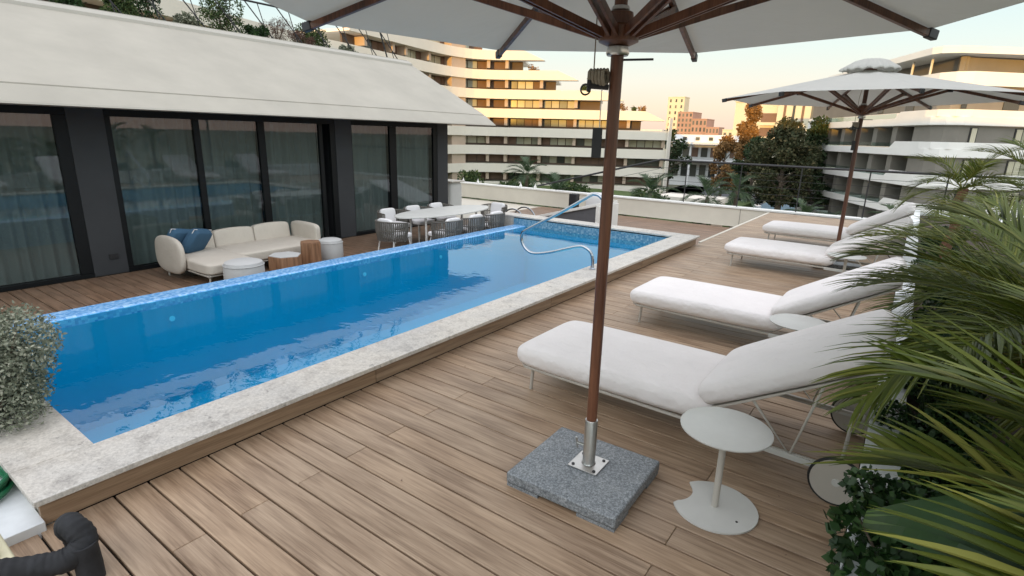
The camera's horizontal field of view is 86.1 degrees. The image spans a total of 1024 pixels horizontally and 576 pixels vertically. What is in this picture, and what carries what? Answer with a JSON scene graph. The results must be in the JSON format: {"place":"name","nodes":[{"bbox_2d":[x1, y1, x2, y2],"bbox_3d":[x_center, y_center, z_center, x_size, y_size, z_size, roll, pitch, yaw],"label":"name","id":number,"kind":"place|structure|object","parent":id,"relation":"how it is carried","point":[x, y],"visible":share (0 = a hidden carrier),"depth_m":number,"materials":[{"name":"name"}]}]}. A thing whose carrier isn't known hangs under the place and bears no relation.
{"place":"outdoors","nodes":[
{"label":"outdoors","id":0,"kind":"place"},
{"bbox_2d":[0,300,67,436],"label":"silver shrub","id":1,"kind":"object","parent":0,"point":[19,377],"visible":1,"depth_m":3.01,"materials":[{"name":"green plant"}]},
{"bbox_2d":[455,198,693,223],"bbox_3d":[-13.408,2.527,15.685,41.600,9.340,23.700,12,19,34],"label":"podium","id":2,"kind":"object","parent":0,"point":[467,201],"visible":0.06,"depth_m":18.75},
{"bbox_2d":[0,0,495,292],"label":"pool house","id":3,"kind":"structure","parent":2,"relation":"on","point":[126,140],"depth_m":9.18,"materials":[{"name":"paint"}]},
{"bbox_2d":[48,0,86,7],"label":"roof shrub","id":4,"kind":"object","parent":3,"relation":"on","point":[74,2],"visible":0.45,"depth_m":9.68,"materials":[{"name":"green plant"}]},
{"bbox_2d":[98,0,138,15],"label":"roof shrub","id":5,"kind":"object","parent":3,"relation":"on","point":[123,6],"visible":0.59,"depth_m":10.28,"materials":[{"name":"green plant"}]},
{"bbox_2d":[130,0,166,19],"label":"roof shrub","id":6,"kind":"object","parent":3,"relation":"on","point":[145,4],"visible":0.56,"depth_m":10.85,"materials":[{"name":"green plant"}]},
{"bbox_2d":[172,10,201,26],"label":"roof shrub","id":7,"kind":"object","parent":3,"relation":"on","point":[184,17],"visible":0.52,"depth_m":11.05,"materials":[{"name":"green plant"}]},
{"bbox_2d":[190,0,246,33],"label":"roof shrub","id":8,"kind":"object","parent":3,"relation":"on","point":[217,12],"visible":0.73,"depth_m":11.84,"materials":[{"name":"green plant"}]},
{"bbox_2d":[109,0,397,58],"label":"roof railing","id":9,"kind":"object","parent":3,"relation":"on","point":[230,19],"visible":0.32,"depth_m":12.30,"materials":[{"name":"black metal"}]},
{"bbox_2d":[244,23,269,36],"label":"roof shrub","id":10,"kind":"object","parent":3,"relation":"on","point":[261,30],"visible":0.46,"depth_m":12.25,"materials":[{"name":"green plant"}]},
{"bbox_2d":[258,16,293,39],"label":"roof shrub","id":11,"kind":"object","parent":3,"relation":"on","point":[273,30],"visible":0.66,"depth_m":12.71,"materials":[{"name":"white plant"}]},
{"bbox_2d":[286,30,314,44],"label":"roof shrub","id":12,"kind":"object","parent":3,"relation":"on","point":[299,34],"visible":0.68,"depth_m":13.22,"materials":[{"name":"red plant"}]},
{"bbox_2d":[292,22,331,46],"bbox_3d":[-5.063,-6.310,13.925,0.898,0.868,1.174,12,19,34],"label":"roof shrub","id":13,"kind":"object","parent":3,"relation":"on","point":[316,36],"visible":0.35,"depth_m":13.76,"materials":[{"name":"green plant"}]},
{"bbox_2d":[0,212,699,525],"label":"swimming pool","id":14,"kind":"structure","parent":2,"relation":"on","point":[148,388],"depth_m":5.95,"materials":[{"name":"liquid"}]},
{"bbox_2d":[520,192,600,269],"bbox_3d":[0.630,-0.776,6.997,1.272,0.946,0.084,12,19,34],"label":"pool handrail","id":15,"kind":"object","parent":14,"relation":"on","point":[526,249],"visible":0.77,"depth_m":6.98,"materials":[{"name":"metal"}]},
{"bbox_2d":[0,207,729,320],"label":"terrace","id":16,"kind":"structure","parent":2,"relation":"on","point":[53,298],"depth_m":8.22,"materials":[{"name":"brown wood"}]},
{"bbox_2d":[155,220,320,281],"bbox_3d":[-4.281,-0.648,9.081,1.480,0.656,2.420,12,19,34],"label":"corner sofa","id":17,"kind":"object","parent":16,"relation":"on","point":[263,241],"visible":0.8,"depth_m":9.02,"materials":[{"name":"fabric"}]},
{"bbox_2d":[166,228,190,243],"bbox_3d":[-5.159,-0.721,8.509,0.286,0.467,0.495,7,17,20],"label":"throw cushion","id":18,"kind":"object","parent":17,"relation":"on","point":[179,234],"visible":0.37,"depth_m":8.35,"materials":[{"name":"blue fabric"}]},
{"bbox_2d":[182,228,211,252],"bbox_3d":[-4.942,-0.737,8.585,0.326,0.434,0.482,2,16,3],"label":"throw cushion","id":19,"kind":"object","parent":17,"relation":"on","point":[196,239],"visible":0.84,"depth_m":8.45,"materials":[{"name":"blue fabric"}]},
{"bbox_2d":[222,257,264,279],"bbox_3d":[-3.872,-0.202,7.943,0.557,0.428,0.557,12,19,34],"label":"pouf","id":20,"kind":"object","parent":16,"relation":"on","point":[238,267],"visible":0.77,"depth_m":7.73,"materials":[{"name":"fabric"}]},
{"bbox_2d":[268,251,301,270],"bbox_3d":[-3.587,-0.367,8.724,0.521,0.340,0.433,8,17,23],"label":"wooden table","id":21,"kind":"object","parent":16,"relation":"on","point":[281,260],"visible":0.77,"depth_m":8.55,"materials":[{"name":"brown wood"}]},
{"bbox_2d":[300,240,321,264],"bbox_3d":[-3.367,-0.557,9.201,0.353,0.460,0.294,3,16,7],"label":"wooden table","id":22,"kind":"object","parent":16,"relation":"on","point":[310,251],"visible":0.77,"depth_m":9.07,"materials":[{"name":"brown wood"}]},
{"bbox_2d":[319,237,343,260],"bbox_3d":[-3.202,-0.670,9.682,0.436,0.428,0.436,12,19,34],"label":"pouf","id":23,"kind":"object","parent":16,"relation":"on","point":[331,247],"visible":0.65,"depth_m":9.51,"materials":[{"name":"fabric"}]},
{"bbox_2d":[375,218,411,249],"bbox_3d":[-2.164,-0.891,9.946,0.647,0.768,0.594,12,19,34],"label":"dining chair","id":24,"kind":"object","parent":16,"relation":"on","point":[385,230],"visible":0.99,"depth_m":9.69,"materials":[{"name":"fabric"}]},
{"bbox_2d":[377,208,409,243],"bbox_3d":[-2.399,-1.215,11.084,0.594,0.768,0.647,12,19,34],"label":"dining chair","id":25,"kind":"object","parent":16,"relation":"on","point":[387,213],"visible":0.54,"depth_m":11.06,"materials":[{"name":"white fabric"}]},
{"bbox_2d":[403,205,434,241],"bbox_3d":[-1.987,-1.357,11.631,0.594,0.768,0.647,12,19,34],"label":"dining chair","id":26,"kind":"object","parent":16,"relation":"on","point":[418,222],"visible":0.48,"depth_m":11.48,"materials":[{"name":"white fabric"}]},
{"bbox_2d":[394,205,488,243],"bbox_3d":[-1.368,-1.209,11.203,1.000,0.741,2.560,12,19,34],"label":"dining table","id":27,"kind":"object","parent":16,"relation":"on","point":[436,212],"visible":0.92,"depth_m":10.84,"materials":[{"name":"stone"}]},
{"bbox_2d":[427,202,456,237],"bbox_3d":[-1.574,-1.499,12.178,0.594,0.768,0.647,12,19,34],"label":"dining chair","id":28,"kind":"object","parent":16,"relation":"on","point":[434,205],"visible":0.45,"depth_m":12.05,"materials":[{"name":"white fabric"}]},
{"bbox_2d":[428,217,462,239],"bbox_3d":[-1.214,-0.937,10.199,0.594,0.768,0.647,12,19,34],"label":"dining chair","id":29,"kind":"object","parent":16,"relation":"on","point":[453,227],"visible":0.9,"depth_m":9.93,"materials":[{"name":"white fabric"}]},
{"bbox_2d":[461,214,484,233],"bbox_3d":[-0.831,-1.069,10.707,0.594,0.768,0.647,12,19,34],"label":"dining chair","id":30,"kind":"object","parent":16,"relation":"on","point":[476,222],"visible":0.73,"depth_m":10.43,"materials":[{"name":"white fabric"}]},
{"bbox_2d":[480,202,507,220],"bbox_3d":[-0.416,-1.540,12.430,0.647,0.768,0.594,12,19,34],"label":"dining chair","id":31,"kind":"object","parent":16,"relation":"on","point":[497,206],"visible":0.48,"depth_m":12.46,"materials":[{"name":"white fabric"}]},
{"bbox_2d":[484,211,504,229],"bbox_3d":[-0.448,-1.202,11.216,0.594,0.768,0.647,12,19,34],"label":"dining chair","id":32,"kind":"object","parent":16,"relation":"on","point":[496,219],"visible":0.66,"depth_m":10.94,"materials":[{"name":"white fabric"}]},
{"bbox_2d":[448,179,464,205],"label":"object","id":33,"kind":"object","parent":2,"relation":"on","point":[454,192],"visible":0.34,"depth_m":16.58,"materials":[{"name":"concrete"}]},
{"bbox_2d":[9,212,906,575],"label":"timber deck","id":34,"kind":"structure","parent":2,"relation":"on","point":[451,438],"depth_m":2.85,"materials":[{"name":"brown wood"}]},
{"bbox_2d":[0,478,46,546],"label":"table","id":35,"kind":"object","parent":34,"relation":"on","point":[21,519],"visible":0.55,"depth_m":2.44,"materials":[{"name":"white stone"}]},
{"bbox_2d":[0,466,13,499],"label":"bowl","id":36,"kind":"object","parent":35,"relation":"on","point":[6,483],"visible":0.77,"depth_m":2.59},
{"bbox_2d":[0,512,105,575],"bbox_3d":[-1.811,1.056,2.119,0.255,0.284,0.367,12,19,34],"label":"armchair","id":37,"kind":"object","parent":34,"relation":"on","point":[79,552],"visible":1,"depth_m":2.12,"materials":[{"name":"fabric"}]},
{"bbox_2d":[0,534,14,558],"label":"cushion","id":38,"kind":"object","parent":37,"relation":"on","point":[5,550],"visible":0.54,"depth_m":2.10,"materials":[{"name":"beige fabric"}]},
{"bbox_2d":[262,0,1023,532],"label":"parasol","id":39,"kind":"object","parent":34,"relation":"on","point":[588,476],"visible":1,"depth_m":2.86,"materials":[{"name":"fabric"}]},
{"bbox_2d":[517,309,897,505],"bbox_3d":[1.106,0.420,3.521,2.166,0.855,0.902,12,19,34],"label":"sun lounger","id":40,"kind":"object","parent":34,"relation":"on","point":[672,377],"visible":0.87,"depth_m":3.24,"materials":[{"name":"beige fabric"}]},
{"bbox_2d":[673,407,773,534],"bbox_3d":[1.009,0.871,2.657,0.416,0.442,0.416,12,19,34],"label":"side table","id":41,"kind":"object","parent":34,"relation":"on","point":[717,507],"visible":1,"depth_m":2.63,"materials":[{"name":"white metal"}]},
{"bbox_2d":[630,257,906,337],"bbox_3d":[2.226,0.034,5.007,2.166,0.855,0.902,12,19,34],"label":"sun lounger","id":42,"kind":"object","parent":34,"relation":"on","point":[722,303],"visible":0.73,"depth_m":4.83,"materials":[{"name":"beige fabric"}]},
{"bbox_2d":[769,313,825,330],"bbox_3d":[2.168,0.469,4.204,0.416,0.442,0.416,12,19,34],"label":"side table","id":43,"kind":"object","parent":34,"relation":"on","point":[796,322],"visible":0.33,"depth_m":4.16,"materials":[{"name":"white metal"}]},
{"bbox_2d":[724,217,913,272],"bbox_3d":[4.135,-0.624,7.540,2.166,0.855,0.902,12,19,34],"label":"sun lounger","id":44,"kind":"object","parent":34,"relation":"on","point":[785,252],"visible":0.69,"depth_m":7.43,"materials":[{"name":"beige fabric"}]},
{"bbox_2d":[762,202,915,257],"bbox_3d":[5.526,-1.103,9.386,2.166,0.855,0.902,12,19,34],"label":"sun lounger","id":45,"kind":"object","parent":34,"relation":"on","point":[829,233],"visible":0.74,"depth_m":9.17,"materials":[{"name":"beige fabric"}]},
{"bbox_2d":[827,252,866,272],"bbox_3d":[4.060,-0.183,6.714,0.416,0.442,0.416,12,19,34],"label":"side table","id":46,"kind":"object","parent":34,"relation":"on","point":[859,257],"visible":0.33,"depth_m":6.63,"materials":[{"name":"white metal"}]},
{"bbox_2d":[722,58,1023,270],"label":"parasol","id":47,"kind":"object","parent":34,"relation":"on","point":[862,87],"visible":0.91,"depth_m":7.42,"materials":[{"name":"fabric"}]},
{"bbox_2d":[840,210,1022,575],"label":"long planter","id":48,"kind":"object","parent":34,"relation":"on","point":[908,399],"visible":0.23,"depth_m":3.27,"materials":[{"name":"concrete"}]},
{"bbox_2d":[821,495,959,575],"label":"planter shrub","id":49,"kind":"object","parent":48,"relation":"in","point":[871,560],"visible":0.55,"depth_m":1.79,"materials":[{"name":"green plant"}]},
{"bbox_2d":[837,464,950,535],"bbox_3d":[1.477,0.859,2.004,0.434,0.365,0.504,-7,18,-27],"label":"planter shrub","id":50,"kind":"object","parent":48,"relation":"in","point":[896,488],"visible":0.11,"depth_m":2.04,"materials":[{"name":"green plant"}]},
{"bbox_2d":[798,275,1023,575],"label":"palm tree","id":51,"kind":"object","parent":48,"relation":"in","point":[891,452],"visible":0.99,"depth_m":1.36,"materials":[{"name":"green plant"}]},
{"bbox_2d":[807,190,1023,449],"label":"palm tree","id":52,"kind":"object","parent":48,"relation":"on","point":[882,394],"visible":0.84,"depth_m":2.20,"materials":[{"name":"green plant"}]},
{"bbox_2d":[910,258,958,291],"bbox_3d":[4.371,-0.112,5.628,0.515,0.400,0.562,12,19,34],"label":"planter shrub","id":53,"kind":"object","parent":48,"relation":"in","point":[917,260],"visible":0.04,"depth_m":5.69,"materials":[{"name":"green plant"}]},
{"bbox_2d":[847,205,1023,453],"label":"palm tree","id":54,"kind":"object","parent":48,"relation":"on","point":[1009,249],"visible":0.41,"depth_m":3.26,"materials":[{"name":"green plant"}]},
{"bbox_2d":[873,380,998,450],"bbox_3d":[2.144,0.663,2.733,0.498,0.335,0.445,-5,17,-22],"label":"planter shrub","id":55,"kind":"object","parent":48,"relation":"in","point":[914,422],"visible":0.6,"depth_m":2.69,"materials":[{"name":"green plant"}]},
{"bbox_2d":[919,232,962,252],"bbox_3d":[5.730,-0.564,7.343,0.493,0.400,0.498,12,19,34],"label":"planter shrub","id":56,"kind":"object","parent":48,"relation":"in","point":[953,248],"visible":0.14,"depth_m":7.26,"materials":[{"name":"green plant"}]},
{"bbox_2d":[887,348,997,404],"bbox_3d":[2.513,0.522,3.221,0.543,0.393,0.493,12,19,34],"label":"planter shrub","id":57,"kind":"object","parent":48,"relation":"in","point":[965,390],"visible":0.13,"depth_m":3.12,"materials":[{"name":"green plant"}]},
{"bbox_2d":[862,493,1023,569],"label":"pleated leaf plant","id":58,"kind":"object","parent":48,"relation":"in","point":[876,520],"visible":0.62,"depth_m":1.27,"materials":[{"name":"plant"}]},
{"bbox_2d":[881,191,1023,357],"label":"palm tree","id":59,"kind":"object","parent":48,"relation":"on","point":[990,201],"visible":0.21,"depth_m":4.28,"materials":[{"name":"green plant"}]},
{"bbox_2d":[911,297,994,330],"bbox_3d":[3.485,0.251,4.341,0.551,0.354,0.590,12,19,34],"label":"planter shrub","id":60,"kind":"object","parent":48,"relation":"in","point":[935,303],"visible":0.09,"depth_m":4.52,"materials":[{"name":"green plant"}]},
{"bbox_2d":[923,282,983,306],"bbox_3d":[4.019,0.111,4.910,0.483,0.374,0.472,-1,16,-8],"label":"planter shrub","id":61,"kind":"object","parent":48,"relation":"in","point":[941,298],"visible":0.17,"depth_m":4.91,"materials":[{"name":"green plant"}]},
{"bbox_2d":[889,146,1023,260],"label":"palm tree","id":62,"kind":"object","parent":48,"relation":"in","point":[976,168],"visible":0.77,"depth_m":6.16,"materials":[{"name":"green plant"}]},
{"bbox_2d":[897,429,1023,493],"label":"planter shrub","id":63,"kind":"object","parent":48,"relation":"in","point":[943,481],"visible":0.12,"depth_m":2.23,"materials":[{"name":"green plant"}]},
{"bbox_2d":[944,136,1023,248],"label":"palm tree","id":64,"kind":"object","parent":48,"relation":"in","point":[1020,160],"visible":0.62,"depth_m":5.15,"materials":[{"name":"green plant"}]},
{"bbox_2d":[952,474,1023,575],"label":"palm tree","id":65,"kind":"object","parent":48,"relation":"in","point":[1016,504],"visible":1,"depth_m":1.08,"materials":[{"name":"green plant"}]},
{"bbox_2d":[460,177,865,226],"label":"parapet wall","id":66,"kind":"structure","parent":2,"relation":"on","point":[719,214],"depth_m":16.24,"materials":[{"name":"paint"}]},
{"bbox_2d":[537,159,1023,217],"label":"cable railing","id":67,"kind":"object","parent":66,"relation":"on","point":[830,168],"visible":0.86,"depth_m":14.06,"materials":[{"name":"black metal"}]},
{"bbox_2d":[569,193,579,211],"bbox_3d":[1.731,-2.282,15.367,0.240,0.720,0.200,12,19,34],"label":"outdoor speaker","id":68,"kind":"object","parent":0,"point":[574,197],"visible":0.5,"depth_m":15.24},
{"bbox_2d":[537,200,618,224],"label":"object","id":69,"kind":"object","parent":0,"point":[588,213],"visible":0.5,"depth_m":13.16,"materials":[{"name":"paint"}]},
{"bbox_2d":[585,192,601,207],"bbox_3d":[2.334,-2.216,15.186,0.520,0.840,0.440,12,19,34],"label":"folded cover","id":70,"kind":"object","parent":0,"point":[592,200],"visible":0.17,"depth_m":14.96,"materials":[{"name":"white fabric"}]},
{"bbox_2d":[180,0,1023,146],"label":"sky","id":71,"kind":"structure","parent":0,"point":[716,76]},
{"bbox_2d":[462,180,753,226],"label":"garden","id":72,"kind":"object","parent":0,"point":[628,193],"visible":0.07,"depth_m":80.83,"materials":[{"name":"plant"}]},
{"bbox_2d":[457,169,484,182],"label":"garden shrub","id":73,"kind":"object","parent":72,"relation":"on","point":[470,176],"visible":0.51,"depth_m":77.61,"materials":[{"name":"green plant"}]},
{"bbox_2d":[498,174,536,187],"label":"garden shrub","id":74,"kind":"object","parent":72,"relation":"on","point":[513,181],"visible":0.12,"depth_m":77.03,"materials":[{"name":"green plant"}]},
{"bbox_2d":[502,156,548,204],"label":"garden palm","id":75,"kind":"object","parent":72,"relation":"on","point":[527,167],"visible":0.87,"depth_m":66.39,"materials":[{"name":"green plant"}]},
{"bbox_2d":[538,172,575,207],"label":"garden palm","id":76,"kind":"object","parent":72,"relation":"on","point":[555,177],"visible":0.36,"depth_m":57.70,"materials":[{"name":"green plant"}]},
{"bbox_2d":[550,181,590,192],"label":"garden shrub","id":77,"kind":"object","parent":72,"relation":"on","point":[569,185],"visible":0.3,"depth_m":69.22,"materials":[{"name":"green plant"}]},
{"bbox_2d":[632,189,669,199],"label":"garden shrub","id":78,"kind":"object","parent":72,"relation":"on","point":[641,194],"visible":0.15,"depth_m":63.50,"materials":[{"name":"green plant"}]},
{"bbox_2d":[626,172,680,218],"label":"garden palm","id":79,"kind":"object","parent":72,"relation":"on","point":[650,182],"visible":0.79,"depth_m":57.52,"materials":[{"name":"green plant"}]},
{"bbox_2d":[665,97,689,133],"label":"tower","id":80,"kind":"structure","parent":0,"point":[676,105],"depth_m":555.47,"materials":[{"name":"paint"}]},
{"bbox_2d":[676,112,701,133],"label":"tower block","id":81,"kind":"structure","parent":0,"point":[684,120],"depth_m":505.86,"materials":[{"name":"paint"}]},
{"bbox_2d":[690,119,713,134],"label":"tower block","id":82,"kind":"structure","parent":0,"point":[698,126],"depth_m":497.30,"materials":[{"name":"concrete"}]},
{"bbox_2d":[465,145,938,202],"bbox_3d":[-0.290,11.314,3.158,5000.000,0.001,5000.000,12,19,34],"label":"ground","id":83,"kind":"structure","parent":0,"point":[671,186],"depth_m":191.92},
{"bbox_2d":[42,0,672,193],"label":"apartment building","id":84,"kind":"structure","parent":83,"relation":"on","point":[508,96],"depth_m":97.24,"materials":[{"name":"paint"}]},
{"bbox_2d":[489,172,502,178],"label":"door panel","id":85,"kind":"structure","parent":84,"relation":"in","point":[499,175],"depth_m":102.92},
{"bbox_2d":[490,154,503,160],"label":"door panel","id":86,"kind":"structure","parent":84,"relation":"in","point":[493,157],"depth_m":102.05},
{"bbox_2d":[490,100,504,106],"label":"door panel","id":87,"kind":"structure","parent":84,"relation":"in","point":[493,103],"depth_m":99.49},
{"bbox_2d":[491,62,504,68],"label":"door panel","id":88,"kind":"structure","parent":84,"relation":"in","point":[494,65],"depth_m":97.76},
{"bbox_2d":[491,81,504,87],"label":"door panel","id":89,"kind":"structure","parent":84,"relation":"in","point":[494,84],"depth_m":98.62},
{"bbox_2d":[661,128,692,192],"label":"round tree","id":90,"kind":"object","parent":83,"relation":"on","point":[680,146],"visible":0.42,"depth_m":116.21,"materials":[{"name":"green plant"}]},
{"bbox_2d":[661,193,727,226],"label":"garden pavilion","id":91,"kind":"structure","parent":83,"relation":"on","point":[674,196],"depth_m":64.71,"materials":[{"name":"white"}]},
{"bbox_2d":[659,134,743,187],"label":"white villa","id":92,"kind":"object","parent":83,"relation":"on","point":[701,147],"visible":0.41,"depth_m":141.62,"materials":[{"name":"paint"}]},
{"bbox_2d":[679,175,740,224],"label":"garden palm","id":93,"kind":"object","parent":83,"relation":"on","point":[709,190],"visible":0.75,"depth_m":56.12,"materials":[{"name":"green plant"}]},
{"bbox_2d":[708,135,740,196],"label":"autumn tree","id":94,"kind":"object","parent":83,"relation":"on","point":[726,144],"visible":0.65,"depth_m":110.82,"materials":[{"name":"orange plant"}]},
{"bbox_2d":[720,103,762,189],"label":"autumn tree","id":95,"kind":"object","parent":83,"relation":"on","point":[748,130],"visible":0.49,"depth_m":101.57,"materials":[{"name":"orange plant"}]},
{"bbox_2d":[732,101,777,183],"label":"cream block annex","id":96,"kind":"object","parent":83,"relation":"on","point":[766,123],"visible":0.29,"depth_m":151.00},
{"bbox_2d":[729,136,784,204],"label":"pine tree","id":97,"kind":"object","parent":83,"relation":"on","point":[737,168],"visible":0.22,"depth_m":84.93,"materials":[{"name":"green plant"}]},
{"bbox_2d":[785,198,828,213],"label":"garden palm","id":98,"kind":"object","parent":83,"relation":"on","point":[807,208],"visible":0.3,"depth_m":44.37,"materials":[{"name":"green plant"}]},
{"bbox_2d":[772,105,843,173],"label":"cream block","id":99,"kind":"structure","parent":83,"relation":"on","point":[803,113],"depth_m":143.96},
{"bbox_2d":[794,46,1023,217],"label":"grey apartment building","id":100,"kind":"structure","parent":83,"relation":"on","point":[944,131],"depth_m":57.99,"materials":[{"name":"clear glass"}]},
{"bbox_2d":[967,127,978,142],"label":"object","id":101,"kind":"structure","parent":100,"relation":"in","point":[973,132],"depth_m":55.81,"materials":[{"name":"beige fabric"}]},
{"bbox_2d":[1002,102,1019,110],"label":"window","id":102,"kind":"structure","parent":100,"relation":"in","point":[1006,105],"depth_m":55.53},
{"bbox_2d":[1004,161,1023,175],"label":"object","id":103,"kind":"structure","parent":100,"relation":"in","point":[1011,166],"depth_m":57.37,"materials":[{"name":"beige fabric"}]},
{"bbox_2d":[1012,129,1023,143],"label":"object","id":104,"kind":"structure","parent":100,"relation":"in","point":[1019,133],"depth_m":56.44,"materials":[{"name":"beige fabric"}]},
{"bbox_2d":[705,127,723,134],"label":"tower block","id":105,"kind":"structure","parent":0,"point":[713,130],"depth_m":489.24,"materials":[{"name":"concrete"}]},
{"bbox_2d":[668,185,763,204],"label":"road","id":106,"kind":"structure","parent":0,"point":[688,190],"depth_m":128.58,"materials":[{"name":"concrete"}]},
{"bbox_2d":[761,203,793,210],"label":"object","id":107,"kind":"structure","parent":0,"point":[767,206],"depth_m":100.88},
{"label":"plaza","id":108,"kind":"structure","parent":0,"visible":0},
{"bbox_2d":[712,172,761,227],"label":"garden palm","id":109,"kind":"object","parent":108,"relation":"on","point":[744,198],"visible":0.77,"depth_m":57.87,"materials":[{"name":"green plant"}]},
{"bbox_2d":[744,116,823,209],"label":"pine tree","id":110,"kind":"object","parent":108,"relation":"on","point":[786,145],"visible":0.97,"depth_m":75.37,"materials":[{"name":"green plant"}]},
{"bbox_2d":[782,115,833,207],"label":"pine tree","id":111,"kind":"object","parent":108,"relation":"on","point":[817,133],"visible":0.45,"depth_m":80.49,"materials":[{"name":"green plant"}]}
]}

